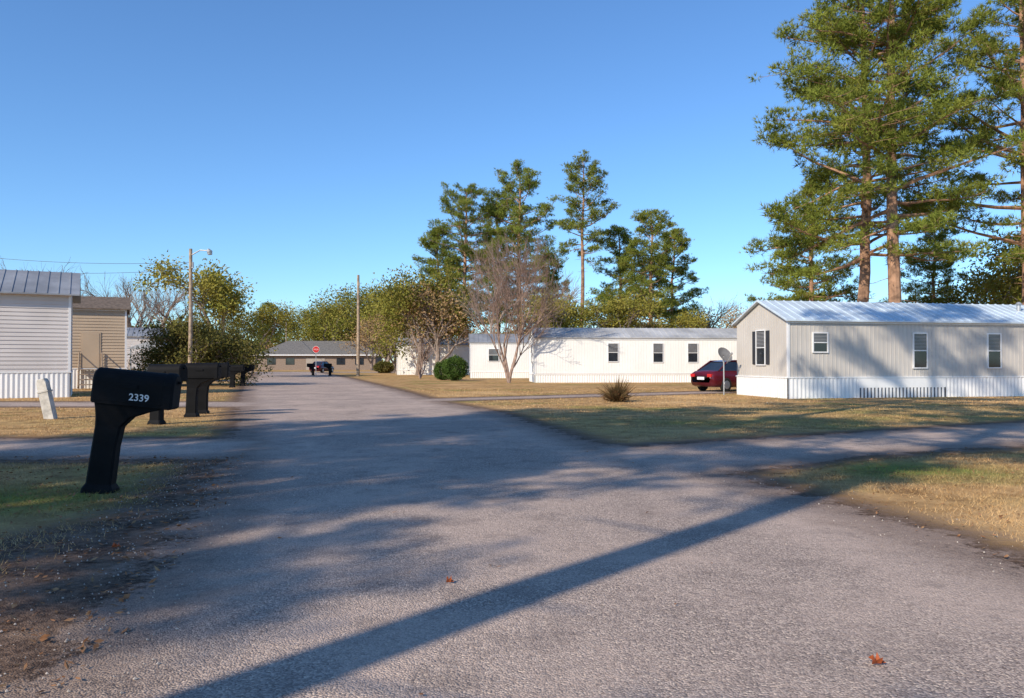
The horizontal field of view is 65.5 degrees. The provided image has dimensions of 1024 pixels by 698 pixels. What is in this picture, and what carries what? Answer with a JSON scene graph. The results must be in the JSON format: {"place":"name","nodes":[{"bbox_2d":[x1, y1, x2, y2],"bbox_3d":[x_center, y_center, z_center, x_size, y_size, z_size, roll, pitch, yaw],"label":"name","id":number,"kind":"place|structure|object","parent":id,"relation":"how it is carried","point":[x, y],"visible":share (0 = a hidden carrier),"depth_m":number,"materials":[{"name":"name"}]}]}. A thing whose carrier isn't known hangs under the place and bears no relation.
{"place":"outdoors","nodes":[
{"label":"outdoors","id":0,"kind":"place"},
{"bbox_2d":[258,355,381,369],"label":"walls","id":1,"kind":"structure","parent":0,"point":[299,362],"depth_m":150.34,"materials":[{"name":"brown brick"}]},
{"bbox_2d":[267,358,363,364],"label":"windows","id":2,"kind":"structure","parent":1,"relation":"attached to","point":[339,361],"depth_m":150.15,"materials":[{"name":"black glass"}]},
{"bbox_2d":[259,341,378,354],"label":"roof","id":3,"kind":"structure","parent":1,"relation":"on","point":[305,348],"depth_m":151.89,"materials":[{"name":"grey"}]},
{"bbox_2d":[0,0,1020,362],"label":"sky","id":4,"kind":"structure","parent":0,"point":[309,146],"materials":[{"name":"blue"}]},
{"bbox_2d":[0,372,1023,697],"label":"road","id":5,"kind":"structure","parent":0,"point":[692,582],"depth_m":5.45,"materials":[{"name":"asphalt"}]},
{"bbox_2d":[309,361,333,372],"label":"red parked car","id":6,"kind":"object","parent":5,"relation":"on","point":[320,367],"visible":0.79,"depth_m":110.56,"materials":[{"name":"red paint"}]},
{"bbox_2d":[0,461,1023,693],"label":"gravel pebbles","id":7,"kind":"object","parent":5,"relation":"on","point":[66,640],"visible":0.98,"depth_m":6.30,"materials":[{"name":"stone"}]},
{"bbox_2d":[0,363,1023,633],"bbox_3d":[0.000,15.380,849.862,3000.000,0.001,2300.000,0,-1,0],"label":"ground","id":8,"kind":"structure","parent":0,"point":[50,563],"depth_m":15.02,"materials":[{"name":"plant"}]},
{"bbox_2d":[0,371,72,397],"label":"skirting","id":9,"kind":"object","parent":8,"relation":"on","point":[17,384],"visible":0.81,"depth_m":33.30,"materials":[{"name":"white plastic"}]},
{"bbox_2d":[0,293,72,371],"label":"walls","id":10,"kind":"structure","parent":9,"relation":"on","point":[33,333],"depth_m":33.39,"materials":[{"name":"grey"}]},
{"bbox_2d":[4,293,70,370],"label":"trim","id":11,"kind":"structure","parent":10,"relation":"attached to","point":[69,340],"depth_m":33.97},
{"bbox_2d":[0,269,80,303],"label":"roof","id":12,"kind":"structure","parent":10,"relation":"on","point":[16,281],"depth_m":34.26,"materials":[{"name":"grey metal"}]},
{"bbox_2d":[36,378,57,418],"bbox_3d":[-12.260,1.365,20.980,0.290,1.180,0.230,-13,-1,0],"label":"utility pedestal","id":13,"kind":"object","parent":8,"relation":"on","point":[45,394],"visible":0.85,"depth_m":20.89,"materials":[{"name":"concrete"}]},
{"bbox_2d":[77,352,102,388],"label":"steps","id":14,"kind":"structure","parent":8,"relation":"on","point":[78,378],"depth_m":44.29,"materials":[{"name":"brown wood"}]},
{"bbox_2d":[72,368,126,388],"bbox_3d":[-28.651,1.666,45.215,12.100,1.145,4.500,0,-1,-27],"label":"skirting","id":15,"kind":"object","parent":8,"relation":"on","point":[75,374],"visible":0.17,"depth_m":44.99,"materials":[{"name":"white plastic"}]},
{"bbox_2d":[72,310,124,367],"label":"walls","id":16,"kind":"structure","parent":15,"relation":"on","point":[109,326],"depth_m":45.51,"materials":[{"name":"beige"}]},
{"bbox_2d":[82,333,98,367],"bbox_3d":[-23.884,0.082,45.136,0.840,1.950,0.016,0,-1,-27],"label":"door","id":17,"kind":"structure","parent":16,"relation":"in","point":[90,350],"depth_m":45.12,"materials":[{"name":"beige"}]},
{"bbox_2d":[73,309,126,367],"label":"trim","id":18,"kind":"structure","parent":16,"relation":"attached to","point":[125,328],"depth_m":45.97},
{"bbox_2d":[72,296,130,314],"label":"roof","id":19,"kind":"structure","parent":16,"relation":"on","point":[109,303],"depth_m":46.24,"materials":[{"name":"brown"}]},
{"bbox_2d":[69,268,168,327],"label":"bare tree","id":20,"kind":"object","parent":8,"relation":"on","point":[138,306],"visible":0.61,"depth_m":99.51,"materials":[{"name":"grey plant"}]},
{"bbox_2d":[80,367,181,493],"bbox_3d":[-4.383,0.962,9.222,0.931,1.444,0.339,6,-2,-7],"label":"black mailbox","id":21,"kind":"object","parent":8,"relation":"on","point":[121,399],"visible":1,"depth_m":9.10,"materials":[{"name":"plastic"}]},
{"bbox_2d":[114,279,182,327],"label":"bare tree","id":22,"kind":"object","parent":8,"relation":"on","point":[130,325],"visible":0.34,"depth_m":110.94,"materials":[{"name":"grey plant"}]},
{"bbox_2d":[132,269,199,327],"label":"bare tree","id":23,"kind":"object","parent":8,"relation":"on","point":[170,308],"visible":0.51,"depth_m":105.55,"materials":[{"name":"grey plant"}]},
{"bbox_2d":[130,288,202,327],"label":"bare tree","id":24,"kind":"object","parent":8,"relation":"on","point":[156,301],"visible":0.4,"depth_m":89.89,"materials":[{"name":"grey plant"}]},
{"bbox_2d":[147,364,187,424],"bbox_3d":[-8.271,1.083,19.119,0.940,1.458,0.343,0,-1,12],"label":"black mailbox","id":25,"kind":"object","parent":8,"relation":"on","point":[157,417],"visible":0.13,"depth_m":19.05,"materials":[{"name":"plastic"}]},
{"bbox_2d":[127,321,249,384],"bbox_3d":[-21.091,0.606,51.865,7.399,5.058,6.705,0,-1,23],"label":"oak tree","id":26,"kind":"object","parent":8,"relation":"on","point":[212,357],"visible":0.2,"depth_m":50.37,"materials":[{"name":"green plant"}]},
{"bbox_2d":[188,249,211,362],"bbox_3d":[-18.400,-1.784,46.948,1.492,8.302,0.314,0,-1,11],"label":"utility pole","id":27,"kind":"object","parent":8,"relation":"on","point":[190,332],"visible":0.88,"depth_m":46.97,"materials":[{"name":"brown wood"}]},
{"bbox_2d":[0,258,256,323],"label":"overhead wires","id":28,"kind":"object","parent":27,"relation":"attached to","point":[128,272],"visible":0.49,"depth_m":47.08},
{"bbox_2d":[127,250,276,355],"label":"oak tree","id":29,"kind":"object","parent":8,"relation":"on","point":[224,298],"visible":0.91,"depth_m":72.53,"materials":[{"name":"green plant"}]},
{"bbox_2d":[184,363,221,416],"bbox_3d":[-8.459,1.114,21.803,0.957,1.485,0.349,0,-1,-5],"label":"black mailbox","id":30,"kind":"object","parent":8,"relation":"on","point":[199,374],"visible":0.85,"depth_m":21.68,"materials":[{"name":"plastic"}]},
{"bbox_2d":[128,306,278,385],"bbox_3d":[-19.430,0.280,50.164,8.632,5.902,7.823,0,-1,15],"label":"oak tree","id":31,"kind":"object","parent":8,"relation":"on","point":[211,341],"visible":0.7,"depth_m":49.41,"materials":[{"name":"green plant"}]},
{"bbox_2d":[198,363,230,413],"bbox_3d":[-8.712,1.137,23.228,0.957,1.485,0.349,0,-1,-10],"label":"black mailbox","id":32,"kind":"object","parent":8,"relation":"on","point":[204,393],"visible":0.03,"depth_m":23.10,"materials":[{"name":"plastic"}]},
{"bbox_2d":[229,365,244,387],"bbox_3d":[-16.235,1.593,46.997,0.870,1.350,0.317,0,-1,-5],"label":"black mailbox","id":33,"kind":"object","parent":8,"relation":"on","point":[235,370],"visible":0.82,"depth_m":46.88,"materials":[{"name":"plastic"}]},
{"bbox_2d":[218,299,301,375],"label":"oak tree","id":34,"kind":"object","parent":8,"relation":"on","point":[279,318],"visible":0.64,"depth_m":83.48,"materials":[{"name":"green plant"}]},
{"bbox_2d":[253,302,288,350],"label":"oak tree","id":35,"kind":"object","parent":8,"relation":"on","point":[279,340],"visible":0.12,"depth_m":165.03,"materials":[{"name":"green plant"}]},
{"bbox_2d":[274,305,345,344],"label":"oak tree","id":36,"kind":"object","parent":8,"relation":"on","point":[298,321],"visible":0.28,"depth_m":191.09,"materials":[{"name":"green plant"}]},
{"bbox_2d":[289,295,360,340],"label":"oak tree","id":37,"kind":"object","parent":8,"relation":"on","point":[323,318],"visible":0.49,"depth_m":167.70,"materials":[{"name":"green plant"}]},
{"bbox_2d":[296,296,372,347],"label":"oak tree","id":38,"kind":"object","parent":8,"relation":"on","point":[311,320],"visible":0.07,"depth_m":177.66,"materials":[{"name":"green plant"}]},
{"bbox_2d":[308,281,394,353],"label":"oak tree","id":39,"kind":"object","parent":8,"relation":"on","point":[363,295],"visible":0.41,"depth_m":157.68,"materials":[{"name":"green plant"}]},
{"bbox_2d":[356,275,359,375],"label":"utility pole","id":40,"kind":"object","parent":8,"relation":"on","point":[358,332],"visible":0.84,"depth_m":84.93,"materials":[{"name":"brown wood"}]},
{"bbox_2d":[334,314,405,370],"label":"oak tree","id":41,"kind":"object","parent":8,"relation":"on","point":[366,343],"visible":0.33,"depth_m":138.82,"materials":[{"name":"green plant"}]},
{"bbox_2d":[353,297,395,368],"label":"oak tree","id":42,"kind":"object","parent":8,"relation":"on","point":[371,318],"visible":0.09,"depth_m":149.27,"materials":[{"name":"green plant"}]},
{"bbox_2d":[372,361,394,372],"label":"garden shrub","id":43,"kind":"object","parent":8,"relation":"on","point":[381,366],"visible":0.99,"depth_m":107.25,"materials":[{"name":"green plant"}]},
{"bbox_2d":[352,309,415,371],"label":"oak tree","id":44,"kind":"object","parent":8,"relation":"on","point":[393,362],"visible":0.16,"depth_m":112.75,"materials":[{"name":"green plant"}]},
{"bbox_2d":[132,317,676,364],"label":"distant treeline","id":45,"kind":"object","parent":8,"relation":"on","point":[386,356],"visible":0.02,"depth_m":202.04,"materials":[{"name":"green plant"}]},
{"bbox_2d":[361,282,455,373],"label":"oak tree","id":46,"kind":"object","parent":8,"relation":"on","point":[381,332],"visible":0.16,"depth_m":101.42,"materials":[{"name":"green plant"}]},
{"bbox_2d":[366,260,481,375],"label":"oak tree","id":47,"kind":"object","parent":8,"relation":"on","point":[398,299],"visible":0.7,"depth_m":85.61,"materials":[{"name":"green plant"}]},
{"bbox_2d":[404,330,443,378],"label":"bare tree","id":48,"kind":"object","parent":8,"relation":"on","point":[421,361],"visible":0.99,"depth_m":72.25,"materials":[{"name":"brown plant"}]},
{"bbox_2d":[397,370,469,374],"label":"skirting","id":49,"kind":"object","parent":8,"relation":"on","point":[407,372],"visible":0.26,"depth_m":93.04,"materials":[{"name":"white"}]},
{"bbox_2d":[398,346,469,369],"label":"walls","id":50,"kind":"structure","parent":49,"relation":"on","point":[463,352],"depth_m":93.19,"materials":[{"name":"white"}]},
{"bbox_2d":[396,338,469,344],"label":"roof","id":51,"kind":"structure","parent":50,"relation":"on","point":[445,343],"depth_m":93.88,"materials":[{"name":"grey metal"}]},
{"bbox_2d":[433,360,447,379],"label":"evergreen bush","id":52,"kind":"object","parent":8,"relation":"on","point":[437,373],"visible":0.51,"depth_m":65.54,"materials":[{"name":"green plant"}]},
{"bbox_2d":[405,227,482,337],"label":"pine tree","id":53,"kind":"object","parent":8,"relation":"on","point":[433,252],"visible":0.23,"depth_m":99.13,"materials":[{"name":"green plant"}]},
{"bbox_2d":[390,273,517,375],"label":"oak tree","id":54,"kind":"object","parent":8,"relation":"on","point":[438,335],"visible":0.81,"depth_m":83.96,"materials":[{"name":"grey plant"}]},
{"bbox_2d":[441,355,469,380],"bbox_3d":[-4.601,1.522,63.932,2.160,2.263,2.344,-1,-1,34],"label":"evergreen bush","id":55,"kind":"object","parent":8,"relation":"on","point":[450,371],"visible":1,"depth_m":63.51,"materials":[{"name":"green plant"}]},
{"bbox_2d":[412,181,518,337],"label":"pine tree","id":56,"kind":"object","parent":8,"relation":"on","point":[464,249],"visible":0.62,"depth_m":96.33,"materials":[{"name":"green plant"}]},
{"bbox_2d":[444,186,537,333],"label":"pine tree","id":57,"kind":"object","parent":8,"relation":"on","point":[494,194],"visible":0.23,"depth_m":103.47,"materials":[{"name":"green plant"}]},
{"bbox_2d":[469,371,529,377],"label":"skirting","id":58,"kind":"object","parent":8,"relation":"on","point":[497,374],"visible":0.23,"depth_m":74.08,"materials":[{"name":"white"}]},
{"bbox_2d":[471,344,529,371],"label":"walls","id":59,"kind":"structure","parent":58,"relation":"on","point":[480,362],"depth_m":74.12,"materials":[{"name":"white"}]},
{"bbox_2d":[469,334,529,343],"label":"roof","id":60,"kind":"structure","parent":59,"relation":"on","point":[479,338],"depth_m":74.94,"materials":[{"name":"grey metal"}]},
{"bbox_2d":[445,276,553,333],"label":"bare tree","id":61,"kind":"object","parent":8,"relation":"on","point":[476,318],"visible":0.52,"depth_m":80.65,"materials":[{"name":"grey plant"}]},
{"bbox_2d":[0,441,1023,694],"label":"fallen leaves","id":62,"kind":"object","parent":8,"relation":"on","point":[66,665],"visible":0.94,"depth_m":7.15,"materials":[{"name":"brown plant"}]},
{"bbox_2d":[467,159,569,328],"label":"pine tree","id":63,"kind":"object","parent":8,"relation":"on","point":[517,210],"visible":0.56,"depth_m":97.35,"materials":[{"name":"green plant"}]},
{"bbox_2d":[492,306,546,333],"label":"oak tree","id":64,"kind":"object","parent":8,"relation":"on","point":[526,323],"visible":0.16,"depth_m":85.20,"materials":[{"name":"green plant"}]},
{"bbox_2d":[462,226,581,382],"bbox_3d":[0.780,-3.205,56.675,8.754,11.440,9.206,1,-1,-29],"label":"bare tree","id":65,"kind":"object","parent":8,"relation":"on","point":[504,300],"visible":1,"depth_m":56.84,"materials":[{"name":"brown plant"}]},
{"bbox_2d":[515,251,571,328],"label":"pine tree","id":66,"kind":"object","parent":8,"relation":"on","point":[555,274],"visible":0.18,"depth_m":99.29,"materials":[{"name":"green plant"}]},
{"bbox_2d":[516,289,593,327],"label":"oak tree","id":67,"kind":"object","parent":8,"relation":"on","point":[567,321],"visible":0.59,"depth_m":79.05,"materials":[{"name":"green plant"}]},
{"bbox_2d":[528,276,587,327],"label":"bare tree","id":68,"kind":"object","parent":8,"relation":"on","point":[574,291],"visible":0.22,"depth_m":87.44,"materials":[{"name":"grey plant"}]},
{"bbox_2d":[552,149,620,327],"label":"pine tree","id":69,"kind":"object","parent":8,"relation":"on","point":[573,178],"visible":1,"depth_m":92.49,"materials":[{"name":"green plant"}]},
{"bbox_2d":[529,374,690,382],"bbox_3d":[10.255,2.194,60.727,17.600,0.595,4.400,0,-1,-4],"label":"skirting","id":70,"kind":"object","parent":8,"relation":"on","point":[565,378],"visible":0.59,"depth_m":58.33,"materials":[{"name":"white"}]},
{"bbox_2d":[529,333,736,373],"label":"walls","id":71,"kind":"structure","parent":70,"relation":"on","point":[571,356],"depth_m":58.46,"materials":[{"name":"white"}]},
{"bbox_2d":[531,343,697,362],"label":"window frames","id":72,"kind":"structure","parent":71,"relation":"attached to","point":[653,353],"depth_m":58.60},
{"bbox_2d":[531,344,696,361],"bbox_3d":[7.503,0.288,58.953,12.327,1.350,1.317,0,-1,7],"label":"window glass","id":73,"kind":"object","parent":72,"relation":"in","point":[658,356],"visible":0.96,"depth_m":58.60,"materials":[{"name":"glass"}]},
{"bbox_2d":[528,327,736,339],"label":"roof","id":74,"kind":"structure","parent":71,"relation":"on","point":[724,333],"depth_m":59.49,"materials":[{"name":"metal"}]},
{"bbox_2d":[535,338,736,373],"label":"trim","id":75,"kind":"structure","parent":71,"relation":"attached to","point":[613,339],"depth_m":58.35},
{"bbox_2d":[594,375,638,401],"bbox_3d":[3.969,1.485,29.957,1.944,1.276,1.867,0,-1,0],"label":"spiky yucca plant","id":76,"kind":"object","parent":8,"relation":"on","point":[616,393],"visible":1,"depth_m":29.84,"materials":[{"name":"brown plant"}]},
{"bbox_2d":[574,289,667,327],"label":"oak tree","id":77,"kind":"object","parent":8,"relation":"on","point":[633,312],"visible":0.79,"depth_m":83.17,"materials":[{"name":"green plant"}]},
{"bbox_2d":[584,225,662,327],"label":"pine tree","id":78,"kind":"object","parent":8,"relation":"on","point":[621,233],"visible":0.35,"depth_m":97.55,"materials":[{"name":"green plant"}]},
{"bbox_2d":[624,314,662,327],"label":"oak tree","id":79,"kind":"object","parent":8,"relation":"on","point":[647,324],"visible":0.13,"depth_m":87.44,"materials":[{"name":"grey plant"}]},
{"bbox_2d":[601,208,691,327],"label":"pine tree","id":80,"kind":"object","parent":8,"relation":"on","point":[654,229],"visible":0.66,"depth_m":91.33,"materials":[{"name":"green plant"}]},
{"bbox_2d":[632,227,708,327],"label":"pine tree","id":81,"kind":"object","parent":8,"relation":"on","point":[677,234],"visible":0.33,"depth_m":99.47,"materials":[{"name":"green plant"}]},
{"bbox_2d":[647,308,708,327],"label":"oak tree","id":82,"kind":"object","parent":8,"relation":"on","point":[693,322],"visible":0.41,"depth_m":87.80,"materials":[{"name":"green plant"}]},
{"bbox_2d":[678,299,727,327],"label":"oak tree","id":83,"kind":"object","parent":8,"relation":"on","point":[711,320],"visible":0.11,"depth_m":103.18,"materials":[{"name":"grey plant"}]},
{"bbox_2d":[690,360,736,391],"bbox_3d":[11.513,1.372,41.478,4.520,1.612,2.120,1,-1,-30],"label":"red parked car","id":84,"kind":"object","parent":8,"relation":"on","point":[707,375],"visible":0.51,"depth_m":40.30,"materials":[{"name":"red paint"}]},
{"bbox_2d":[699,295,741,327],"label":"bare tree","id":85,"kind":"object","parent":8,"relation":"on","point":[724,309],"visible":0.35,"depth_m":111.02,"materials":[{"name":"grey plant"}]},
{"bbox_2d":[718,347,732,394],"bbox_3d":[9.737,1.004,36.103,0.693,2.171,0.646,0,-1,27],"label":"satellite dish","id":86,"kind":"object","parent":8,"relation":"on","point":[725,354],"visible":0.99,"depth_m":36.19,"materials":[{"name":"metal"}]},
{"bbox_2d":[709,301,746,327],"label":"tree","id":87,"kind":"object","parent":8,"relation":"on","point":[732,319],"visible":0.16,"depth_m":99.90,"materials":[{"name":"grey plant"}]},
{"bbox_2d":[744,177,872,302],"bbox_3d":[22.732,-5.327,60.455,8.200,15.754,9.268,1,-1,-40],"label":"pine tree","id":88,"kind":"object","parent":8,"relation":"on","point":[800,293],"visible":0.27,"depth_m":59.81,"materials":[{"name":"green plant"}]},
{"bbox_2d":[739,0,994,301],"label":"pine tree","id":89,"kind":"object","parent":8,"relation":"on","point":[866,194],"visible":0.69,"depth_m":46.58,"materials":[{"name":"green plant"}]},
{"bbox_2d":[735,375,1023,398],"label":"skirting","id":90,"kind":"object","parent":8,"relation":"on","point":[850,387],"visible":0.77,"depth_m":33.81,"materials":[{"name":"white plastic"}]},
{"bbox_2d":[737,303,1023,376],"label":"walls","id":91,"kind":"structure","parent":90,"relation":"on","point":[870,350],"depth_m":33.75,"materials":[{"name":"beige"}]},
{"bbox_2d":[752,330,769,363],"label":"shutters","id":92,"kind":"object","parent":91,"relation":"attached to","point":[767,347],"visible":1,"depth_m":34.16,"materials":[{"name":"plastic"}]},
{"bbox_2d":[731,300,1023,325],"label":"roof","id":93,"kind":"structure","parent":91,"relation":"on","point":[843,311],"depth_m":34.71,"materials":[{"name":"metal"}]},
{"bbox_2d":[755,329,1001,368],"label":"window frames","id":94,"kind":"structure","parent":91,"relation":"attached to","point":[913,350],"depth_m":34.27,"materials":[{"name":"plastic"}]},
{"bbox_2d":[757,331,999,366],"bbox_3d":[18.070,0.016,35.291,14.434,1.580,2.484,0,-1,-12],"label":"window glass","id":95,"kind":"object","parent":94,"relation":"in","point":[920,358],"visible":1,"depth_m":33.92,"materials":[{"name":"glass"}]},
{"bbox_2d":[786,321,1023,376],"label":"trim","id":96,"kind":"structure","parent":91,"relation":"attached to","point":[788,343],"depth_m":33.25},
{"bbox_2d":[753,0,1023,302],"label":"pine tree","id":97,"kind":"object","parent":8,"relation":"on","point":[843,122],"visible":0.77,"depth_m":45.00,"materials":[{"name":"green plant"}]},
{"bbox_2d":[860,387,944,397],"bbox_3d":[16.503,1.841,33.707,4.250,0.420,0.029,0,-1,-12],"label":"vent panel","id":98,"kind":"object","parent":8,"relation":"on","point":[902,392],"visible":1,"depth_m":33.70,"materials":[{"name":"metal"}]},
{"bbox_2d":[879,222,970,303],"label":"pine tree","id":99,"kind":"object","parent":8,"relation":"on","point":[931,268],"visible":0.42,"depth_m":65.53,"materials":[{"name":"green plant"}]},
{"bbox_2d":[880,0,1023,304],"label":"pine tree","id":100,"kind":"object","parent":8,"relation":"on","point":[984,45],"visible":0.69,"depth_m":50.08,"materials":[{"name":"green plant"}]},
{"bbox_2d":[919,262,1021,304],"bbox_3d":[36.706,-2.057,62.832,7.998,9.434,11.377,0,-1,-9],"label":"oak tree","id":101,"kind":"object","parent":8,"relation":"on","point":[977,281],"visible":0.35,"depth_m":60.60,"materials":[{"name":"green plant"}]},
{"bbox_2d":[957,225,1021,304],"bbox_3d":[39.248,-3.458,59.809,14.303,12.031,14.311,0,-1,2],"label":"oak tree","id":102,"kind":"object","parent":8,"relation":"on","point":[1011,291],"visible":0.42,"depth_m":58.11,"materials":[{"name":"green plant"}]},
{"bbox_2d":[979,51,1020,150],"bbox_3d":[36.863,-11.994,52.740,10.329,28.870,9.129,-1,-1,33],"label":"pine tree","id":103,"kind":"object","parent":8,"relation":"on","point":[1016,66],"visible":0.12,"depth_m":54.76,"materials":[{"name":"green plant"}]},
{"bbox_2d":[0,372,1023,474],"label":"driveway","id":104,"kind":"structure","parent":0,"point":[779,453],"depth_m":14.26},
{"bbox_2d":[757,332,999,349],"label":"window blinds","id":105,"kind":"object","parent":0,"point":[914,340],"depth_m":34.17,"materials":[{"name":"plastic"}]},
{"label":"skirting","id":106,"kind":"object","parent":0,"visible":0},
{"bbox_2d":[126,337,153,367],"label":"walls","id":107,"kind":"structure","parent":106,"relation":"on","point":[133,341],"depth_m":74.02,"materials":[{"name":"grey"}]},
{"bbox_2d":[127,327,170,336],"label":"roof","id":108,"kind":"structure","parent":107,"relation":"on","point":[131,331],"depth_m":75.01,"materials":[{"name":"grey metal"}]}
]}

